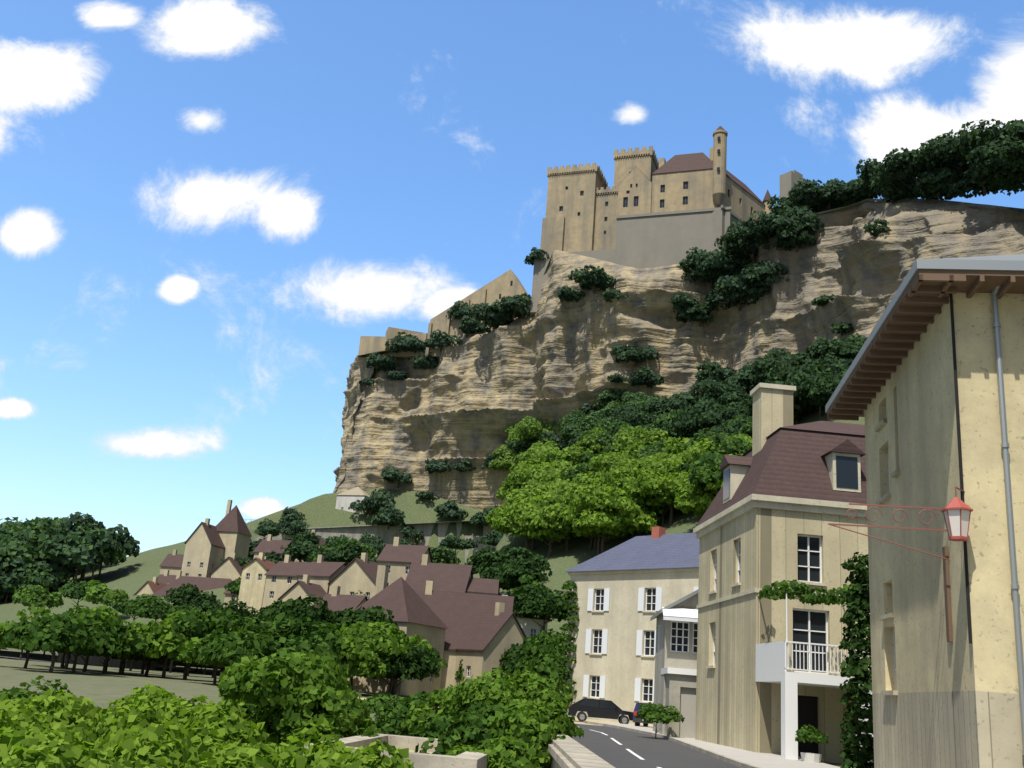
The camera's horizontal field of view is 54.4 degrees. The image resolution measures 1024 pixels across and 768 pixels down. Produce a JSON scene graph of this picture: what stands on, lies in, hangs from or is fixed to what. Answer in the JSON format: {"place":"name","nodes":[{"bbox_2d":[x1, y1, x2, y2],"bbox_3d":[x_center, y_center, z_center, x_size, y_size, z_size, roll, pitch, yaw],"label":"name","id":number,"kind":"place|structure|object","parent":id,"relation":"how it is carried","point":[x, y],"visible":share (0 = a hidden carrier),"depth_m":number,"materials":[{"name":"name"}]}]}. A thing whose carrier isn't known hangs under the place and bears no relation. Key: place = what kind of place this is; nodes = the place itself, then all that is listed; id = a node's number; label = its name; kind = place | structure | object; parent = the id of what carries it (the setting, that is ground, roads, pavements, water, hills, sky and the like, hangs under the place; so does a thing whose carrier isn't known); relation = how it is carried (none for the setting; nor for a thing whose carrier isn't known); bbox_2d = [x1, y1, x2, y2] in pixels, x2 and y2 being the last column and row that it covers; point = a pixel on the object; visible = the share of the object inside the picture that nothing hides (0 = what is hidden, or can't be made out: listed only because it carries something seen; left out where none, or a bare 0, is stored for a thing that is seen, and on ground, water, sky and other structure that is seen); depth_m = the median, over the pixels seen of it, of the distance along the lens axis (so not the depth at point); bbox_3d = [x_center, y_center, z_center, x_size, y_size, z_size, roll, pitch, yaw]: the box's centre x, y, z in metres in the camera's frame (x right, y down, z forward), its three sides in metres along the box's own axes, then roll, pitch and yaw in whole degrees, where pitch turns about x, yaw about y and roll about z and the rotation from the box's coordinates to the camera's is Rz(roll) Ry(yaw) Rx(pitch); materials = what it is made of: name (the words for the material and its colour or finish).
{"place":"outdoors","nodes":[
{"label":"outdoors","id":0,"kind":"place"},
{"bbox_2d":[0,656,740,767],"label":"road","id":1,"kind":"structure","parent":0,"point":[617,748],"depth_m":32.90,"materials":[{"name":"grey asphalt"}]},
{"bbox_2d":[0,648,855,767],"bbox_3d":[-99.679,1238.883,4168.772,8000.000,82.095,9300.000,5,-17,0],"label":"terrain","id":2,"kind":"structure","parent":0,"point":[97,686],"depth_m":73.75,"materials":[{"name":"green plant"}]},
{"bbox_2d":[57,653,156,669],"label":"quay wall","id":3,"kind":"structure","parent":2,"relation":"on","point":[95,660],"depth_m":200.27,"materials":[{"name":"grey stone"}]},
{"bbox_2d":[0,580,585,767],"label":"bright bush foliage","id":4,"kind":"object","parent":2,"relation":"on","point":[296,691],"visible":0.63,"depth_m":18.55,"materials":[{"name":"green plant"}]},
{"bbox_2d":[316,586,367,614],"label":"village house","id":5,"kind":"structure","parent":2,"relation":"on","point":[336,600],"depth_m":146.59,"materials":[{"name":"stone"}]},
{"bbox_2d":[347,566,448,695],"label":"village house","id":6,"kind":"structure","parent":2,"relation":"on","point":[413,613],"depth_m":121.47,"materials":[{"name":"stone"}]},
{"bbox_2d":[413,580,513,689],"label":"village house","id":7,"kind":"structure","parent":2,"relation":"on","point":[458,614],"depth_m":129.74,"materials":[{"name":"stone"}]},
{"bbox_2d":[453,602,526,686],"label":"village house","id":8,"kind":"structure","parent":2,"relation":"on","point":[487,641],"depth_m":123.77,"materials":[{"name":"stone"}]},
{"bbox_2d":[547,734,614,767],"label":"parapet wall","id":9,"kind":"structure","parent":2,"relation":"on","point":[568,752],"depth_m":12.88,"materials":[{"name":"stone"}]},
{"bbox_2d":[360,698,839,767],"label":"sidewalk","id":10,"kind":"structure","parent":2,"relation":"on","point":[741,758],"depth_m":33.82,"materials":[{"name":"concrete"}]},
{"bbox_2d":[303,733,487,767],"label":"low stone wall","id":11,"kind":"structure","parent":10,"relation":"on","point":[466,759],"depth_m":14.76,"materials":[{"name":"beige stone"}]},
{"bbox_2d":[568,698,632,723],"bbox_3d":[5.711,20.532,62.434,4.481,1.430,2.065,5,-17,0],"label":"dark hatchback car","id":12,"kind":"object","parent":10,"relation":"on","point":[600,708],"visible":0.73,"depth_m":61.70,"materials":[{"name":"black paint"}]},
{"bbox_2d":[633,702,652,725],"bbox_3d":[8.450,19.767,59.223,2.020,1.430,4.085,-1,-18,19],"label":"blue car","id":13,"kind":"object","parent":10,"relation":"on","point":[637,721],"visible":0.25,"depth_m":57.89,"materials":[{"name":"blue paint"}]},
{"bbox_2d":[563,526,699,725],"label":"slate house","id":14,"kind":"structure","parent":2,"relation":"on","point":[626,591],"depth_m":70.65,"materials":[{"name":"beige paint"}]},
{"bbox_2d":[650,590,697,737],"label":"annex building","id":15,"kind":"structure","parent":2,"relation":"on","point":[675,678],"depth_m":47.51,"materials":[{"name":"grey paint"}]},
{"bbox_2d":[693,383,873,762],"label":"mansard house","id":16,"kind":"structure","parent":2,"relation":"on","point":[770,679],"depth_m":38.15,"materials":[{"name":"beige paint"}]},
{"bbox_2d":[800,752,821,762],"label":"flower pots","id":17,"kind":"object","parent":2,"relation":"on","point":[811,757],"visible":0.32,"depth_m":31.64,"materials":[{"name":"white ceramic"}]},
{"bbox_2d":[825,254,1023,767],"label":"building","id":18,"kind":"structure","parent":2,"relation":"on","point":[939,700],"depth_m":19.69,"materials":[{"name":"beige paint"}]},
{"bbox_2d":[828,286,1023,754],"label":"building fittings","id":19,"kind":"object","parent":18,"relation":"attached to","point":[956,511],"visible":0.99,"depth_m":18.45,"materials":[{"name":"grey metal"}]},
{"bbox_2d":[0,409,864,685],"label":"hillside","id":20,"kind":"structure","parent":0,"point":[132,575],"depth_m":302.50,"materials":[{"name":"green plant"}]},
{"bbox_2d":[133,577,175,667],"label":"village house","id":21,"kind":"structure","parent":20,"relation":"on","point":[151,587],"depth_m":244.19,"materials":[{"name":"paint"}]},
{"bbox_2d":[158,570,175,583],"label":"village house","id":22,"kind":"structure","parent":20,"relation":"on","point":[165,578],"depth_m":258.92,"materials":[{"name":"stone"}]},
{"bbox_2d":[159,549,183,574],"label":"village house","id":23,"kind":"structure","parent":20,"relation":"on","point":[173,562],"depth_m":274.33,"materials":[{"name":"stone"}]},
{"bbox_2d":[150,570,231,668],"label":"village house","id":24,"kind":"structure","parent":20,"relation":"on","point":[204,583],"depth_m":237.33,"materials":[{"name":"stone"}]},
{"bbox_2d":[181,518,225,577],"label":"village house","id":25,"kind":"structure","parent":20,"relation":"on","point":[204,550],"depth_m":244.50,"materials":[{"name":"paint"}]},
{"bbox_2d":[210,553,242,580],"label":"village house","id":26,"kind":"structure","parent":20,"relation":"on","point":[229,568],"depth_m":239.57,"materials":[{"name":"paint"}]},
{"bbox_2d":[223,575,241,606],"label":"village house","id":27,"kind":"structure","parent":20,"relation":"on","point":[228,596],"depth_m":207.29,"materials":[{"name":"stone"}]},
{"bbox_2d":[216,500,251,559],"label":"tower","id":28,"kind":"structure","parent":20,"relation":"on","point":[233,531],"depth_m":252.19,"materials":[{"name":"paint"}]},
{"bbox_2d":[238,552,275,613],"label":"village house","id":29,"kind":"structure","parent":20,"relation":"on","point":[252,584],"depth_m":195.46,"materials":[{"name":"beige paint"}]},
{"bbox_2d":[253,534,294,560],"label":"village house","id":30,"kind":"structure","parent":20,"relation":"on","point":[268,544],"depth_m":233.26,"materials":[{"name":"stone"}]},
{"bbox_2d":[262,555,310,609],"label":"village house","id":31,"kind":"structure","parent":20,"relation":"on","point":[281,577],"depth_m":180.82,"materials":[{"name":"paint"}]},
{"bbox_2d":[277,574,326,605],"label":"village house","id":32,"kind":"structure","parent":20,"relation":"on","point":[298,588],"depth_m":169.62,"materials":[{"name":"stone"}]},
{"bbox_2d":[295,530,327,561],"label":"village house","id":33,"kind":"structure","parent":20,"relation":"on","point":[321,541],"depth_m":265.46,"materials":[{"name":"stone"}]},
{"bbox_2d":[296,555,346,593],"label":"village house","id":34,"kind":"structure","parent":20,"relation":"on","point":[321,572],"depth_m":177.19,"materials":[{"name":"stone"}]},
{"bbox_2d":[335,487,368,513],"bbox_3d":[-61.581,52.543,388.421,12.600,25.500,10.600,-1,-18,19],"label":"small house","id":35,"kind":"structure","parent":20,"relation":"on","point":[345,499],"depth_m":386.35,"materials":[{"name":"beige stone"}]},
{"bbox_2d":[328,553,377,599],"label":"village house","id":36,"kind":"structure","parent":20,"relation":"on","point":[354,575],"depth_m":170.61,"materials":[{"name":"paint"}]},
{"bbox_2d":[249,521,500,562],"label":"rampart wall","id":37,"kind":"structure","parent":20,"relation":"on","point":[385,534],"depth_m":357.55,"materials":[{"name":"grey stone"}]},
{"bbox_2d":[0,416,751,767],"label":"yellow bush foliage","id":38,"kind":"object","parent":20,"relation":"on","point":[622,496],"visible":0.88,"depth_m":22.02,"materials":[{"name":"plant"}]},
{"bbox_2d":[374,537,432,595],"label":"village house","id":39,"kind":"structure","parent":20,"relation":"on","point":[396,558],"depth_m":163.15,"materials":[{"name":"stone"}]},
{"bbox_2d":[405,554,472,592],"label":"village house","id":40,"kind":"structure","parent":20,"relation":"on","point":[450,577],"depth_m":151.34,"materials":[{"name":"stone"}]},
{"bbox_2d":[465,577,498,594],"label":"village house","id":41,"kind":"structure","parent":20,"relation":"on","point":[482,586],"depth_m":150.61,"materials":[{"name":"brown stone"}]},
{"bbox_2d":[0,165,986,767],"bbox_3d":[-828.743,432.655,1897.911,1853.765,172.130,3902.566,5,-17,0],"label":"trunks","id":42,"kind":"object","parent":20,"relation":"on","point":[596,543],"visible":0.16,"depth_m":171.08,"materials":[{"name":"brown plant"}]},
{"bbox_2d":[0,388,865,754],"bbox_3d":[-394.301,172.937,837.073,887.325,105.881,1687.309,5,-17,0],"label":"tree foliage","id":43,"kind":"object","parent":42,"relation":"attached to","point":[72,632],"visible":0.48,"depth_m":90.03,"materials":[{"name":"green plant"}]},
{"bbox_2d":[0,118,1023,767],"bbox_3d":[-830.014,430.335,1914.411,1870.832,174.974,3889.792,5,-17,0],"label":"trees","id":44,"kind":"object","parent":42,"relation":"attached to","point":[982,154],"visible":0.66,"depth_m":286.96,"materials":[{"name":"green plant"}]},
{"bbox_2d":[502,595,549,637],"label":"village house","id":45,"kind":"structure","parent":20,"relation":"on","point":[530,627],"depth_m":146.25,"materials":[{"name":"stone"}]},
{"bbox_2d":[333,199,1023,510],"bbox_3d":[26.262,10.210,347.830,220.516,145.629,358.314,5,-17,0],"label":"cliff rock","id":46,"kind":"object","parent":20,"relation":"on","point":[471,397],"visible":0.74,"depth_m":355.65,"materials":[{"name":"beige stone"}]},
{"bbox_2d":[0,0,1023,692],"label":"sky","id":47,"kind":"structure","parent":0,"point":[208,207],"materials":[{"name":"blue"}]},
{"bbox_2d":[358,201,1020,356],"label":"plateau terrain","id":48,"kind":"structure","parent":0,"point":[843,208],"depth_m":332.41,"materials":[{"name":"green plant"}]},
{"bbox_2d":[358,327,426,359],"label":"castle wall","id":49,"kind":"structure","parent":48,"relation":"on","point":[369,344],"depth_m":421.70,"materials":[{"name":"stone"}]},
{"bbox_2d":[425,269,530,358],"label":"wall","id":50,"kind":"structure","parent":48,"relation":"on","point":[507,283],"depth_m":410.12,"materials":[{"name":"stone"}]},
{"bbox_2d":[530,126,771,314],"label":"castle building","id":51,"kind":"structure","parent":48,"relation":"on","point":[648,210],"depth_m":393.41,"materials":[{"name":"stone"}]},
{"bbox_2d":[780,170,804,197],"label":"tower","id":52,"kind":"structure","parent":48,"relation":"on","point":[788,179],"depth_m":359.51,"materials":[{"name":"stone"}]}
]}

